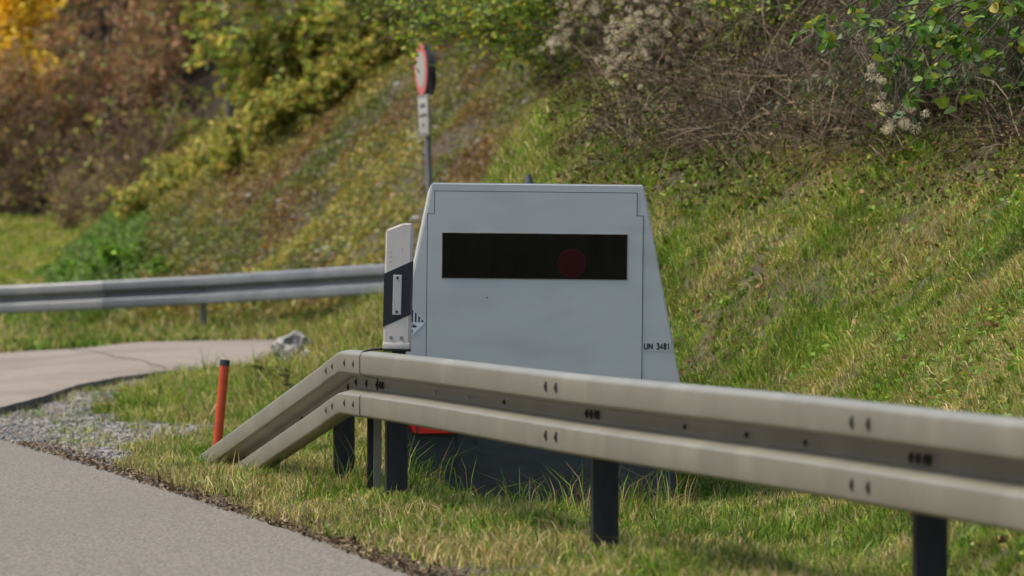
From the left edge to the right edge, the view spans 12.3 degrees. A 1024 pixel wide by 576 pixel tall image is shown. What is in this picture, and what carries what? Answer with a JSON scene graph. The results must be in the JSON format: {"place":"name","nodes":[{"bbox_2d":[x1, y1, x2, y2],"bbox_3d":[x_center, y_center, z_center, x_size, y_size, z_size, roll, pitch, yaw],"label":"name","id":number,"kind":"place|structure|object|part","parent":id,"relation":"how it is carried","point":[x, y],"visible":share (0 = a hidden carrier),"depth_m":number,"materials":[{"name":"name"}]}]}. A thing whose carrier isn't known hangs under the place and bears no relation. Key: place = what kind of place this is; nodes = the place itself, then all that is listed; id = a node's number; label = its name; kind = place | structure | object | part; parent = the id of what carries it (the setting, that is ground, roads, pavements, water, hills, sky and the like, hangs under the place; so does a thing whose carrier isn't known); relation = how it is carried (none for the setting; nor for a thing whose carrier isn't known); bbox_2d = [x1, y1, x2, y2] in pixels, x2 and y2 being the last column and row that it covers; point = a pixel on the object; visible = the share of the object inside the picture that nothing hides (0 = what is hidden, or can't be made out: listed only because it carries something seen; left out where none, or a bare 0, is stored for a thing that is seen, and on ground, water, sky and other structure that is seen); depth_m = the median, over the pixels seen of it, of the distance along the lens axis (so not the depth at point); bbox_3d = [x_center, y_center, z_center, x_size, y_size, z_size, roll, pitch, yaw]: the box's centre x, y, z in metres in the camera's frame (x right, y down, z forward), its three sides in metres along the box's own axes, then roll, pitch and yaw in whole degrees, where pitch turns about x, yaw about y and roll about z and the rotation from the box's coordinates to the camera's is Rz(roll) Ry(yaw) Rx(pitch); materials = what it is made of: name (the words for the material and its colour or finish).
{"place":"outdoors","nodes":[
{"label":"outdoors","id":0,"kind":"place"},
{"bbox_2d":[0,141,158,319],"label":"field grass","id":1,"kind":"structure","parent":0,"point":[47,235],"depth_m":73.04,"materials":[{"name":"green plant"}]},
{"bbox_2d":[0,375,239,505],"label":"gravel","id":2,"kind":"structure","parent":0,"point":[16,433],"depth_m":32.10,"materials":[{"name":"grey gravel"}]},
{"bbox_2d":[0,339,276,414],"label":"side road","id":3,"kind":"structure","parent":0,"point":[28,379],"depth_m":42.75,"materials":[{"name":"grey asphalt"}]},
{"bbox_2d":[0,281,383,352],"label":"verge grass","id":4,"kind":"structure","parent":0,"point":[37,331],"depth_m":50.88,"materials":[{"name":"green plant"}]},
{"bbox_2d":[0,440,410,575],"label":"road","id":5,"kind":"structure","parent":0,"point":[59,516],"depth_m":20.25,"materials":[{"name":"grey asphalt"}]},
{"bbox_2d":[11,440,510,575],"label":"road edge litter","id":6,"kind":"object","parent":5,"relation":"on","point":[140,477],"visible":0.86,"depth_m":21.41,"materials":[{"name":"brown plant"}]},
{"bbox_2d":[108,68,636,424],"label":"mound grass","id":7,"kind":"structure","parent":0,"point":[359,328],"depth_m":35.52,"materials":[{"name":"green plant"}]},
{"bbox_2d":[276,430,706,519],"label":"tall grass","id":8,"kind":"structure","parent":0,"point":[626,501],"depth_m":22.62,"materials":[{"name":"green plant"}]},
{"bbox_2d":[0,353,1023,575],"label":"verge grass","id":9,"kind":"structure","parent":0,"point":[678,540],"depth_m":20.41,"materials":[{"name":"green plant"}]},
{"bbox_2d":[0,0,1023,575],"bbox_3d":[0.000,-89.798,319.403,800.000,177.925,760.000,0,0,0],"label":"ground","id":10,"kind":"structure","parent":0,"point":[200,76],"depth_m":32.44,"materials":[{"name":"green plant"}]},
{"bbox_2d":[0,76,48,178],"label":"bare shrub","id":11,"kind":"object","parent":10,"relation":"on","point":[3,109],"visible":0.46,"depth_m":80.70,"materials":[{"name":"brown plant"}]},
{"bbox_2d":[0,0,78,120],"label":"yellow tree","id":12,"kind":"object","parent":10,"relation":"on","point":[24,12],"visible":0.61,"depth_m":82.02,"materials":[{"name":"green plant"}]},
{"bbox_2d":[28,262,50,277],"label":"green shrub","id":13,"kind":"object","parent":10,"relation":"on","point":[38,271],"visible":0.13,"depth_m":66.14,"materials":[{"name":"green plant"}]},
{"bbox_2d":[0,43,79,179],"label":"rusty shrub","id":14,"kind":"object","parent":10,"relation":"on","point":[6,98],"visible":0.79,"depth_m":79.96,"materials":[{"name":"brown plant"}]},
{"bbox_2d":[0,13,100,174],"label":"rusty shrub","id":15,"kind":"object","parent":10,"relation":"on","point":[20,60],"visible":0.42,"depth_m":81.05,"materials":[{"name":"brown plant"}]},
{"bbox_2d":[28,0,75,46],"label":"rusty shrub","id":16,"kind":"object","parent":10,"relation":"on","point":[58,1],"visible":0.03,"depth_m":85.51,"materials":[{"name":"brown plant"}]},
{"bbox_2d":[0,100,105,217],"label":"bare shrub","id":17,"kind":"object","parent":10,"relation":"on","point":[20,190],"visible":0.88,"depth_m":79.42,"materials":[{"name":"brown plant"}]},
{"bbox_2d":[6,138,131,232],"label":"bare shrub","id":18,"kind":"object","parent":10,"relation":"on","point":[63,219],"visible":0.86,"depth_m":75.92,"materials":[{"name":"brown plant"}]},
{"bbox_2d":[0,80,138,216],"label":"bare shrub","id":19,"kind":"object","parent":10,"relation":"on","point":[54,160],"visible":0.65,"depth_m":79.79,"materials":[{"name":"brown plant"}]},
{"bbox_2d":[54,249,103,281],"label":"green shrub","id":20,"kind":"object","parent":10,"relation":"on","point":[66,266],"visible":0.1,"depth_m":59.54,"materials":[{"name":"green plant"}]},
{"bbox_2d":[40,0,128,35],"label":"rusty shrub","id":21,"kind":"object","parent":10,"relation":"on","point":[87,3],"visible":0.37,"depth_m":86.87,"materials":[{"name":"brown plant"}]},
{"bbox_2d":[40,147,136,227],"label":"bare shrub","id":22,"kind":"object","parent":10,"relation":"on","point":[96,209],"visible":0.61,"depth_m":71.93,"materials":[{"name":"brown plant"}]},
{"bbox_2d":[94,402,111,412],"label":"tall weed","id":23,"kind":"object","parent":10,"relation":"on","point":[108,406],"visible":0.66,"depth_m":35.40,"materials":[{"name":"green plant"}]},
{"bbox_2d":[0,1,218,193],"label":"rusty shrub","id":24,"kind":"object","parent":10,"relation":"on","point":[121,100],"visible":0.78,"depth_m":80.76,"materials":[{"name":"brown plant"}]},
{"bbox_2d":[86,173,134,206],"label":"olive shrub","id":25,"kind":"object","parent":10,"relation":"on","point":[106,192],"visible":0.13,"depth_m":79.97,"materials":[{"name":"green plant"}]},
{"bbox_2d":[85,233,153,273],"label":"green shrub","id":26,"kind":"object","parent":10,"relation":"on","point":[108,251],"visible":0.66,"depth_m":57.02,"materials":[{"name":"green plant"}]},
{"bbox_2d":[99,172,171,225],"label":"ferny shrub","id":27,"kind":"object","parent":10,"relation":"on","point":[131,199],"visible":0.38,"depth_m":59.90,"materials":[{"name":"green plant"}]},
{"bbox_2d":[98,124,172,181],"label":"olive shrub","id":28,"kind":"object","parent":10,"relation":"on","point":[153,152],"visible":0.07,"depth_m":80.61,"materials":[{"name":"green plant"}]},
{"bbox_2d":[64,63,208,201],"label":"bare shrub","id":29,"kind":"object","parent":10,"relation":"on","point":[127,163],"visible":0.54,"depth_m":76.88,"materials":[{"name":"brown plant"}]},
{"bbox_2d":[46,0,255,144],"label":"rusty shrub","id":30,"kind":"object","parent":10,"relation":"on","point":[141,39],"visible":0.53,"depth_m":82.23,"materials":[{"name":"brown plant"}]},
{"bbox_2d":[140,253,190,278],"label":"green shrub","id":31,"kind":"object","parent":10,"relation":"on","point":[159,263],"visible":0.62,"depth_m":55.76,"materials":[{"name":"green plant"}]},
{"bbox_2d":[144,154,187,196],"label":"olive shrub","id":32,"kind":"object","parent":10,"relation":"on","point":[156,190],"visible":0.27,"depth_m":60.16,"materials":[{"name":"green plant"}]},
{"bbox_2d":[138,144,210,194],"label":"ferny shrub","id":33,"kind":"object","parent":10,"relation":"on","point":[177,171],"visible":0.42,"depth_m":59.25,"materials":[{"name":"green plant"}]},
{"bbox_2d":[144,85,224,149],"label":"olive shrub","id":34,"kind":"object","parent":10,"relation":"on","point":[187,129],"visible":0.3,"depth_m":80.17,"materials":[{"name":"green plant"}]},
{"bbox_2d":[129,0,251,79],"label":"rusty shrub","id":35,"kind":"object","parent":10,"relation":"on","point":[191,40],"visible":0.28,"depth_m":83.59,"materials":[{"name":"brown plant"}]},
{"bbox_2d":[0,264,384,327],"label":"guardrail","id":36,"kind":"object","parent":10,"relation":"on","point":[202,291],"visible":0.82,"depth_m":51.88,"materials":[{"name":"metal"}]},
{"bbox_2d":[213,359,229,444],"bbox_3d":[-1.692,0.765,27.506,0.057,0.702,0.057,5,0,0],"label":"marker post","id":37,"kind":"object","parent":10,"relation":"on","point":[221,400],"visible":0.83,"depth_m":27.48,"materials":[{"name":"orange plastic"}]},
{"bbox_2d":[218,0,234,118],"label":"young tree","id":38,"kind":"object","parent":10,"relation":"on","point":[229,109],"visible":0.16,"depth_m":62.33,"materials":[{"name":"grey plant"}]},
{"bbox_2d":[187,112,271,176],"bbox_3d":[-3.341,-1.704,57.656,1.113,0.851,1.536,0,0,8],"label":"ferny shrub","id":39,"kind":"object","parent":10,"relation":"on","point":[232,147],"visible":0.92,"depth_m":57.39,"materials":[{"name":"green plant"}]},
{"bbox_2d":[204,0,260,75],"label":"young tree","id":40,"kind":"object","parent":10,"relation":"on","point":[230,9],"visible":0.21,"depth_m":80.70,"materials":[{"name":"green plant"}]},
{"bbox_2d":[179,0,329,130],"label":"olive shrub","id":41,"kind":"object","parent":10,"relation":"on","point":[241,86],"visible":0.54,"depth_m":58.82,"materials":[{"name":"green plant"}]},
{"bbox_2d":[250,358,282,381],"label":"tall weed","id":42,"kind":"object","parent":10,"relation":"on","point":[260,367],"visible":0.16,"depth_m":35.16,"materials":[{"name":"green plant"}]},
{"bbox_2d":[238,77,321,143],"bbox_3d":[-2.810,-2.113,57.663,1.172,0.896,1.617,0,0,0],"label":"ferny shrub","id":43,"kind":"object","parent":10,"relation":"on","point":[271,113],"visible":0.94,"depth_m":57.34,"materials":[{"name":"green plant"}]},
{"bbox_2d":[189,0,388,90],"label":"olive shrub","id":44,"kind":"object","parent":10,"relation":"on","point":[265,20],"visible":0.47,"depth_m":58.28,"materials":[{"name":"green plant"}]},
{"bbox_2d":[277,367,301,388],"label":"tall weed","id":45,"kind":"object","parent":10,"relation":"on","point":[286,380],"visible":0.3,"depth_m":33.45,"materials":[{"name":"green plant"}]},
{"bbox_2d":[271,330,310,364],"bbox_3d":[-1.658,0.526,36.891,0.336,0.399,0.402,0,0,-30],"label":"boulder","id":46,"kind":"object","parent":10,"relation":"on","point":[289,342],"visible":0.48,"depth_m":36.83,"materials":[{"name":"grey stone"}]},
{"bbox_2d":[250,54,365,121],"bbox_3d":[-2.296,-2.384,57.489,1.617,0.896,1.172,0,0,33],"label":"ferny shrub","id":47,"kind":"object","parent":10,"relation":"on","point":[306,87],"visible":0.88,"depth_m":57.34,"materials":[{"name":"green plant"}]},
{"bbox_2d":[41,5,579,324],"bbox_3d":[0.130,-5.418,62.968,12.874,11.704,34.138,0,0,0],"label":"bank ground cover","id":48,"kind":"object","parent":10,"relation":"on","point":[118,232],"visible":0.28,"depth_m":54.88,"materials":[{"name":"green plant"}]},
{"bbox_2d":[268,0,392,62],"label":"olive shrub","id":49,"kind":"object","parent":10,"relation":"on","point":[338,33],"visible":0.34,"depth_m":58.04,"materials":[{"name":"green plant"}]},
{"bbox_2d":[300,37,386,99],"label":"ferny shrub","id":50,"kind":"object","parent":10,"relation":"on","point":[338,78],"visible":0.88,"depth_m":57.07,"materials":[{"name":"green plant"}]},
{"bbox_2d":[325,14,420,74],"bbox_3d":[-1.520,-2.898,57.277,1.055,0.806,1.456,0,0,-29],"label":"ferny shrub","id":51,"kind":"object","parent":10,"relation":"on","point":[380,53],"visible":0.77,"depth_m":57.10,"materials":[{"name":"green plant"}]},
{"bbox_2d":[336,0,428,41],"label":"dark shrub","id":52,"kind":"object","parent":10,"relation":"on","point":[376,5],"visible":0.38,"depth_m":57.10,"materials":[{"name":"green plant"}]},
{"bbox_2d":[213,41,566,270],"bbox_3d":[-0.491,-2.801,52.498,6.017,5.790,11.042,0,0,0],"label":"bank rubble","id":53,"kind":"object","parent":10,"relation":"on","point":[423,152],"visible":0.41,"depth_m":54.02,"materials":[{"name":"stone"}]},
{"bbox_2d":[415,44,435,193],"bbox_3d":[-0.742,-0.979,42.007,0.156,2.355,0.470,0,0,-16],"label":"road sign","id":54,"kind":"object","parent":10,"relation":"on","point":[425,79],"visible":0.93,"depth_m":41.97,"materials":[{"name":"white metal"}]},
{"bbox_2d":[406,0,457,32],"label":"dark shrub","id":55,"kind":"object","parent":10,"relation":"on","point":[410,15],"visible":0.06,"depth_m":56.06,"materials":[{"name":"green plant"}]},
{"bbox_2d":[458,0,517,49],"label":"dark shrub","id":56,"kind":"object","parent":10,"relation":"on","point":[485,37],"visible":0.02,"depth_m":54.70,"materials":[{"name":"green plant"}]},
{"bbox_2d":[354,0,624,111],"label":"leafy shrub","id":57,"kind":"object","parent":10,"relation":"on","point":[489,16],"visible":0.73,"depth_m":39.77,"materials":[{"name":"green plant"}]},
{"bbox_2d":[406,174,679,505],"bbox_3d":[0.084,0.334,24.945,1.462,1.817,2.914,1,0,-1],"label":"speed camera trailer","id":58,"kind":"object","parent":10,"relation":"on","point":[527,273],"visible":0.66,"depth_m":23.50,"materials":[{"name":"grey paint"}]},
{"bbox_3d":[0.112,-0.157,23.496,0.920,0.228,0.007,1,0,-1],"label":"window frame","id":59,"kind":"part","parent":58,"relation":"part of","materials":[{"name":"black plastic"}]},
{"bbox_3d":[0.118,-0.157,23.493,0.913,0.221,0.009,1,0,-1],"label":"window","id":60,"kind":"part","parent":58,"relation":"part of","materials":[{"name":"black glass"}]},
{"bbox_2d":[491,2,599,87],"bbox_3d":[0.452,-2.735,52.018,1.706,1.419,1.961,0,0,-29],"label":"dark shrub","id":61,"kind":"object","parent":10,"relation":"on","point":[537,60],"visible":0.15,"depth_m":51.91,"materials":[{"name":"green plant"}]},
{"bbox_2d":[449,0,659,35],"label":"bramble thicket","id":62,"kind":"object","parent":10,"relation":"on","point":[628,3],"visible":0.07,"depth_m":40.88,"materials":[{"name":"green plant"}]},
{"bbox_2d":[515,0,641,64],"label":"dark shrub","id":63,"kind":"object","parent":10,"relation":"on","point":[602,17],"visible":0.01,"depth_m":51.17,"materials":[{"name":"green plant"}]},
{"bbox_2d":[529,0,653,72],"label":"clematis shrub","id":64,"kind":"object","parent":10,"relation":"on","point":[585,20],"visible":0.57,"depth_m":37.30,"materials":[{"name":"beige plant"}]},
{"bbox_2d":[487,0,708,17],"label":"bramble thicket","id":65,"kind":"object","parent":10,"relation":"on","point":[666,4],"visible":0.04,"depth_m":35.83,"materials":[{"name":"green plant"}]},
{"bbox_2d":[199,348,1023,575],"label":"guardrail","id":66,"kind":"object","parent":10,"relation":"on","point":[933,470],"visible":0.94,"depth_m":16.72,"materials":[{"name":"metal"}]},
{"bbox_2d":[382,223,413,353],"bbox_3d":[-0.528,0.044,22.042,0.126,0.692,0.105,1,0,4],"label":"delineator post","id":67,"kind":"object","parent":66,"relation":"attached to","point":[398,295],"visible":0.94,"depth_m":22.00,"materials":[{"name":"white plastic"}]},
{"bbox_2d":[591,0,734,101],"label":"clematis shrub","id":68,"kind":"object","parent":10,"relation":"on","point":[640,31],"visible":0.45,"depth_m":32.96,"materials":[{"name":"beige plant"}]},
{"bbox_2d":[646,32,733,109],"bbox_3d":[1.341,-1.266,32.322,0.857,0.993,0.946,0,0,0],"label":"clematis shrub","id":69,"kind":"object","parent":10,"relation":"on","point":[687,57],"visible":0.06,"depth_m":32.18,"materials":[{"name":"brown plant"}]},
{"bbox_2d":[681,0,814,60],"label":"leafy shrub","id":70,"kind":"object","parent":10,"relation":"on","point":[750,3],"visible":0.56,"depth_m":31.86,"materials":[{"name":"green plant"}]},
{"bbox_2d":[503,9,1023,551],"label":"slope grass","id":71,"kind":"structure","parent":10,"relation":"on","point":[829,373],"depth_m":27.89,"materials":[{"name":"green plant"}]},
{"bbox_2d":[515,0,1023,196],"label":"dry stalks","id":72,"kind":"object","parent":10,"relation":"on","point":[941,112],"visible":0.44,"depth_m":30.93,"materials":[{"name":"plant"}]},
{"bbox_2d":[547,0,1023,219],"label":"thicket floor","id":73,"kind":"structure","parent":10,"relation":"on","point":[863,176],"depth_m":30.59,"materials":[{"name":"brown plant"}]},
{"bbox_2d":[640,16,1023,572],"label":"slope weeds","id":74,"kind":"object","parent":10,"relation":"on","point":[957,331],"visible":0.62,"depth_m":26.64,"materials":[{"name":"green plant"}]},
{"bbox_2d":[649,0,1023,572],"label":"slope leaves","id":75,"kind":"object","parent":10,"relation":"on","point":[986,323],"visible":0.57,"depth_m":28.26,"materials":[{"name":"brown plant"}]},
{"bbox_2d":[843,36,929,163],"bbox_3d":[2.141,-1.076,27.350,0.530,0.784,1.022,0,0,0],"label":"clematis shrub","id":76,"kind":"object","parent":10,"relation":"on","point":[862,44],"visible":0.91,"depth_m":27.05,"materials":[{"name":"beige plant"}]},
{"bbox_2d":[764,0,1023,129],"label":"willow shrub","id":77,"kind":"object","parent":10,"relation":"on","point":[872,84],"visible":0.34,"depth_m":29.41,"materials":[{"name":"green plant"}]},
{"bbox_2d":[790,0,1023,124],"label":"alder tree","id":78,"kind":"object","parent":10,"relation":"on","point":[952,42],"visible":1,"depth_m":25.31,"materials":[{"name":"green plant"}]},
{"bbox_2d":[921,0,1023,108],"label":"willow shrub","id":79,"kind":"object","parent":10,"relation":"on","point":[1005,78],"visible":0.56,"depth_m":28.79,"materials":[{"name":"green plant"}]}
]}

